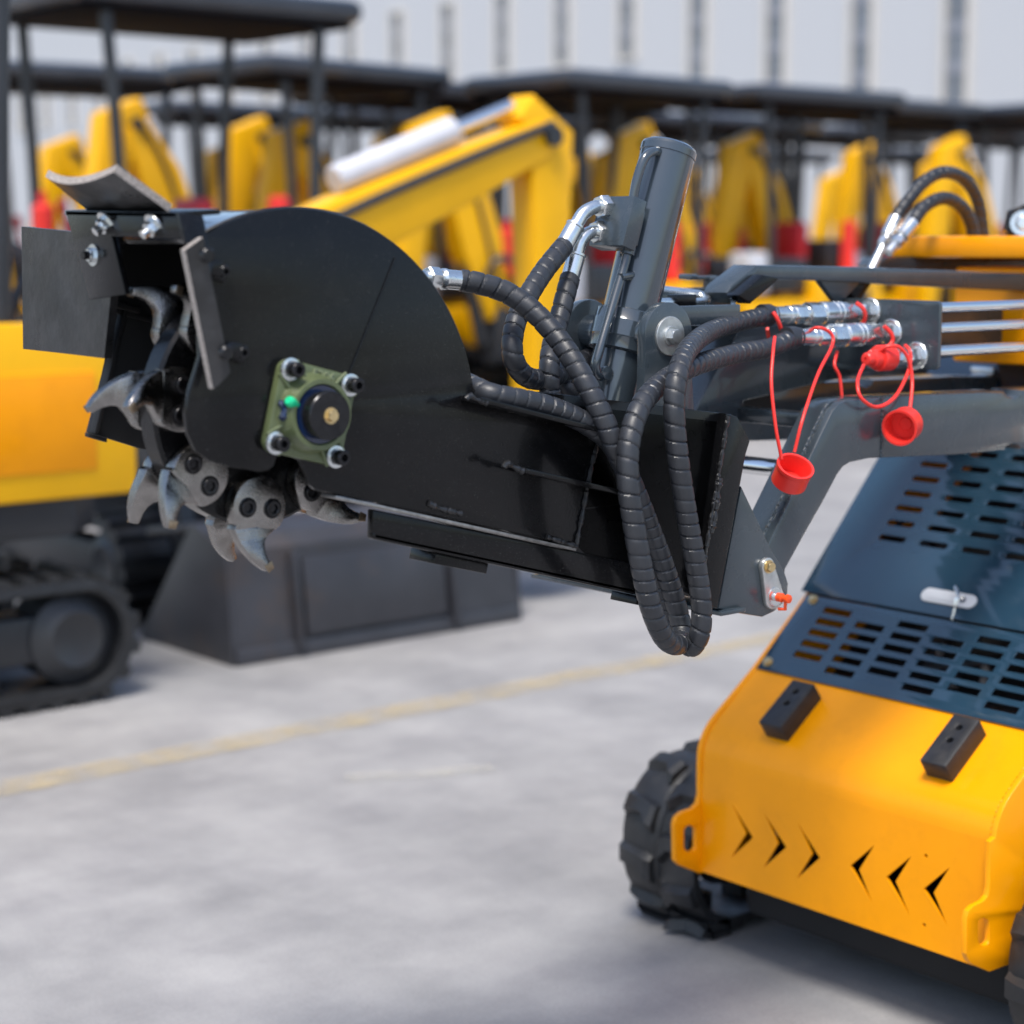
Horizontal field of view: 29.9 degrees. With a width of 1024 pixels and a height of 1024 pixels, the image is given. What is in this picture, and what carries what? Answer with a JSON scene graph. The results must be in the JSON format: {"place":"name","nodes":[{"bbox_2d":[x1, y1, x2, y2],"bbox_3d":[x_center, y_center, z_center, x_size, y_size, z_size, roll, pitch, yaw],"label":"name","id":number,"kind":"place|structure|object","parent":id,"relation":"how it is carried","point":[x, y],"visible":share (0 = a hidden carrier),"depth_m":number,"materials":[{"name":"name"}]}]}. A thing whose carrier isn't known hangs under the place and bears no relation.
{"place":"outdoors","nodes":[
{"label":"outdoors","id":0,"kind":"place"},
{"bbox_2d":[0,298,1013,1023],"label":"ground","id":1,"kind":"structure","parent":0,"point":[422,830],"depth_m":4.01,"materials":[{"name":"concrete"}]},
{"bbox_2d":[10,60,191,302],"bbox_3d":[-3.440,-1.734,12.643,2.626,2.384,1.050,-5,10,-34],"label":"mini excavator","id":2,"kind":"object","parent":1,"relation":"on","point":[65,79],"visible":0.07,"depth_m":12.51,"materials":[{"name":"yellow paint"}]},
{"bbox_2d":[30,100,326,229],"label":"mini excavator","id":3,"kind":"object","parent":1,"relation":"on","point":[65,156],"visible":0.05,"depth_m":15.04,"materials":[{"name":"yellow paint"}]},
{"bbox_2d":[10,0,361,322],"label":"mini excavator","id":4,"kind":"object","parent":1,"relation":"on","point":[228,23],"visible":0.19,"depth_m":9.68,"materials":[{"name":"metal"}]},
{"bbox_2d":[0,448,521,666],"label":"blade","id":5,"kind":"object","parent":1,"relation":"on","point":[322,586],"visible":0.49,"depth_m":5.94,"materials":[{"name":"dark grey painted steel"}]},
{"bbox_2d":[80,53,450,208],"bbox_3d":[-1.609,-1.588,11.784,1.030,2.337,2.574,7,11,41],"label":"mini excavator","id":6,"kind":"object","parent":1,"relation":"on","point":[151,163],"visible":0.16,"depth_m":11.41,"materials":[{"name":"yellow paint"}]},
{"bbox_2d":[0,0,571,719],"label":"mini excavator","id":7,"kind":"object","parent":1,"relation":"on","point":[66,634],"visible":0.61,"depth_m":5.21,"materials":[{"name":"metal"}]},
{"bbox_2d":[0,323,135,504],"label":"side door","id":8,"kind":"structure","parent":7,"relation":"in","point":[46,453],"depth_m":5.04,"materials":[{"name":"yellow paint"}]},
{"bbox_2d":[206,108,461,209],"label":"mini excavator","id":9,"kind":"object","parent":1,"relation":"on","point":[371,121],"visible":0.06,"depth_m":16.58,"materials":[{"name":"yellow paint"}]},
{"bbox_2d":[215,95,506,366],"bbox_3d":[-1.134,-1.937,14.072,2.626,2.384,1.050,-8,11,-44],"label":"mini excavator","id":10,"kind":"object","parent":1,"relation":"on","point":[247,138],"visible":0.04,"depth_m":13.25,"materials":[{"name":"yellow paint"}]},
{"bbox_2d":[256,81,572,386],"bbox_3d":[-0.759,-1.737,12.996,1.009,2.290,2.522,8,11,44],"label":"mini excavator","id":11,"kind":"object","parent":1,"relation":"on","point":[453,97],"visible":0.09,"depth_m":12.62,"materials":[{"name":"yellow paint"}]},
{"bbox_2d":[371,106,668,367],"bbox_3d":[-0.075,-2.042,14.809,2.626,2.384,1.050,-6,10,-36],"label":"mini excavator","id":12,"kind":"object","parent":1,"relation":"on","point":[592,113],"visible":0.02,"depth_m":14.90,"materials":[{"name":"yellow paint"}]},
{"bbox_2d":[474,123,592,227],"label":"mini excavator","id":13,"kind":"object","parent":1,"relation":"on","point":[484,128],"visible":0.02,"depth_m":18.14,"materials":[{"name":"yellow paint"}]},
{"bbox_2d":[396,68,733,385],"bbox_3d":[0.197,-1.626,12.219,2.522,2.290,1.009,-7,11,-42],"label":"mini excavator","id":14,"kind":"object","parent":1,"relation":"on","point":[479,237],"visible":0.32,"depth_m":11.93,"materials":[{"name":"yellow paint"}]},
{"bbox_2d":[558,112,740,252],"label":"mini excavator","id":15,"kind":"object","parent":1,"relation":"on","point":[669,122],"visible":0.02,"depth_m":15.69,"materials":[{"name":"yellow paint"}]},
{"bbox_2d":[571,135,764,226],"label":"mini excavator","id":16,"kind":"object","parent":1,"relation":"on","point":[710,142],"visible":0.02,"depth_m":19.21,"materials":[{"name":"yellow paint"}]},
{"bbox_2d":[590,113,824,255],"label":"mini excavator","id":17,"kind":"object","parent":1,"relation":"on","point":[721,126],"visible":0.03,"depth_m":16.08,"materials":[{"name":"yellow paint"}]},
{"bbox_2d":[601,83,906,379],"bbox_3d":[1.588,-1.892,13.921,2.574,2.337,1.030,-6,10,-37],"label":"mini excavator","id":18,"kind":"object","parent":1,"relation":"on","point":[790,244],"visible":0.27,"depth_m":13.85,"materials":[{"name":"yellow paint"}]},
{"bbox_2d":[685,149,835,223],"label":"mini excavator","id":19,"kind":"object","parent":1,"relation":"on","point":[820,158],"visible":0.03,"depth_m":23.55,"materials":[{"name":"yellow paint"}]},
{"bbox_2d":[531,166,1023,1023],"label":"loader","id":20,"kind":"object","parent":1,"relation":"on","point":[847,770],"visible":0.91,"depth_m":3.16,"materials":[{"name":"yellow paint"}]},
{"bbox_2d":[21,136,805,656],"bbox_3d":[-0.034,-0.150,2.496,1.175,0.688,0.469,-6,10,-34],"label":"grinder attachment","id":21,"kind":"object","parent":20,"relation":"attached to","point":[265,372],"visible":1,"depth_m":2.29,"materials":[{"name":"black paint"}]},
{"bbox_2d":[739,125,935,251],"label":"mini excavator","id":22,"kind":"object","parent":1,"relation":"on","point":[846,137],"visible":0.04,"depth_m":17.96,"materials":[{"name":"yellow paint"}]},
{"bbox_2d":[709,99,984,375],"bbox_3d":[2.470,-2.060,15.103,2.574,2.337,1.030,-6,10,-38],"label":"mini excavator","id":23,"kind":"object","parent":1,"relation":"on","point":[741,177],"visible":0.1,"depth_m":14.63,"materials":[{"name":"yellow paint"}]},
{"bbox_2d":[811,148,981,238],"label":"mini excavator","id":24,"kind":"object","parent":1,"relation":"on","point":[825,204],"visible":0.04,"depth_m":21.78,"materials":[{"name":"yellow paint"}]},
{"bbox_2d":[833,122,1023,247],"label":"mini excavator","id":25,"kind":"object","parent":1,"relation":"on","point":[849,202],"visible":0.09,"depth_m":16.95,"materials":[{"name":"yellow paint"}]},
{"bbox_2d":[915,103,1023,370],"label":"mini excavator","id":26,"kind":"object","parent":1,"relation":"on","point":[955,151],"visible":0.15,"depth_m":14.97,"materials":[{"name":"yellow paint"}]},
{"bbox_2d":[916,135,1023,235],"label":"mini excavator","id":27,"kind":"object","parent":1,"relation":"on","point":[1013,144],"visible":0.09,"depth_m":20.09,"materials":[{"name":"yellow paint"}]},
{"bbox_2d":[10,0,1023,242],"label":"factory building","id":28,"kind":"structure","parent":0,"point":[966,51],"depth_m":76.76,"materials":[{"name":"beige"}]},
{"bbox_2d":[16,95,24,132],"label":"window","id":29,"kind":"structure","parent":28,"relation":"in","point":[19,105],"depth_m":131.74,"materials":[{"name":"beige"}]},
{"bbox_2d":[40,96,50,129],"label":"window","id":30,"kind":"structure","parent":28,"relation":"in","point":[45,100],"depth_m":128.11,"materials":[{"name":"beige"}]},
{"bbox_2d":[66,97,76,126],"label":"window","id":31,"kind":"structure","parent":28,"relation":"in","point":[71,101],"depth_m":124.58,"materials":[{"name":"beige"}]},
{"bbox_2d":[94,63,104,111],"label":"window","id":32,"kind":"structure","parent":28,"relation":"in","point":[98,103],"depth_m":121.04,"materials":[{"name":"beige glass"}]},
{"bbox_2d":[122,58,132,100],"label":"window","id":33,"kind":"structure","parent":28,"relation":"in","point":[129,61],"depth_m":117.03,"materials":[{"name":"beige glass"}]},
{"bbox_2d":[153,52,164,101],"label":"window","id":34,"kind":"structure","parent":28,"relation":"in","point":[158,58],"depth_m":113.65,"materials":[{"name":"beige glass"}]},
{"bbox_2d":[186,46,197,100],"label":"window","id":35,"kind":"structure","parent":28,"relation":"in","point":[191,52],"depth_m":110.18,"materials":[{"name":"beige glass"}]},
{"bbox_2d":[221,42,234,102],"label":"window","id":36,"kind":"structure","parent":28,"relation":"in","point":[233,92],"depth_m":106.32,"materials":[{"name":"beige glass"}]},
{"bbox_2d":[259,41,272,103],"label":"window","id":37,"kind":"structure","parent":28,"relation":"in","point":[265,47],"depth_m":103.15,"materials":[{"name":"beige glass"}]},
{"bbox_2d":[299,35,312,56],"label":"window","id":38,"kind":"structure","parent":28,"relation":"in","point":[305,42],"depth_m":99.47,"materials":[{"name":"beige glass"}]},
{"bbox_2d":[342,22,357,60],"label":"window","id":39,"kind":"structure","parent":28,"relation":"in","point":[349,37],"depth_m":95.91,"materials":[{"name":"beige glass"}]},
{"bbox_2d":[388,9,404,65],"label":"window","id":40,"kind":"structure","parent":28,"relation":"in","point":[396,18],"depth_m":92.40,"materials":[{"name":"beige glass"}]},
{"bbox_2d":[438,0,455,80],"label":"window","id":41,"kind":"structure","parent":28,"relation":"in","point":[446,9],"depth_m":88.88,"materials":[{"name":"beige glass"}]},
{"bbox_2d":[492,0,511,74],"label":"window","id":42,"kind":"structure","parent":28,"relation":"in","point":[501,8],"depth_m":85.41,"materials":[{"name":"beige glass"}]},
{"bbox_2d":[551,0,571,68],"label":"window","id":43,"kind":"structure","parent":28,"relation":"in","point":[561,10],"depth_m":81.90,"materials":[{"name":"beige glass"}]},
{"bbox_2d":[615,0,637,61],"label":"window","id":44,"kind":"structure","parent":28,"relation":"in","point":[625,10],"depth_m":78.38,"materials":[{"name":"beige"}]},
{"bbox_2d":[684,0,709,191],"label":"window","id":45,"kind":"structure","parent":28,"relation":"in","point":[697,11],"depth_m":74.95,"materials":[{"name":"beige glass"}]},
{"bbox_2d":[761,0,788,172],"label":"window","id":46,"kind":"structure","parent":28,"relation":"in","point":[774,12],"depth_m":71.45,"materials":[{"name":"beige glass"}]},
{"bbox_2d":[844,0,875,150],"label":"window","id":47,"kind":"structure","parent":28,"relation":"in","point":[860,38],"depth_m":67.95,"materials":[{"name":"beige glass"}]},
{"bbox_2d":[938,0,972,102],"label":"window","id":48,"kind":"structure","parent":28,"relation":"in","point":[956,15],"depth_m":64.49,"materials":[{"name":"beige glass"}]}
]}

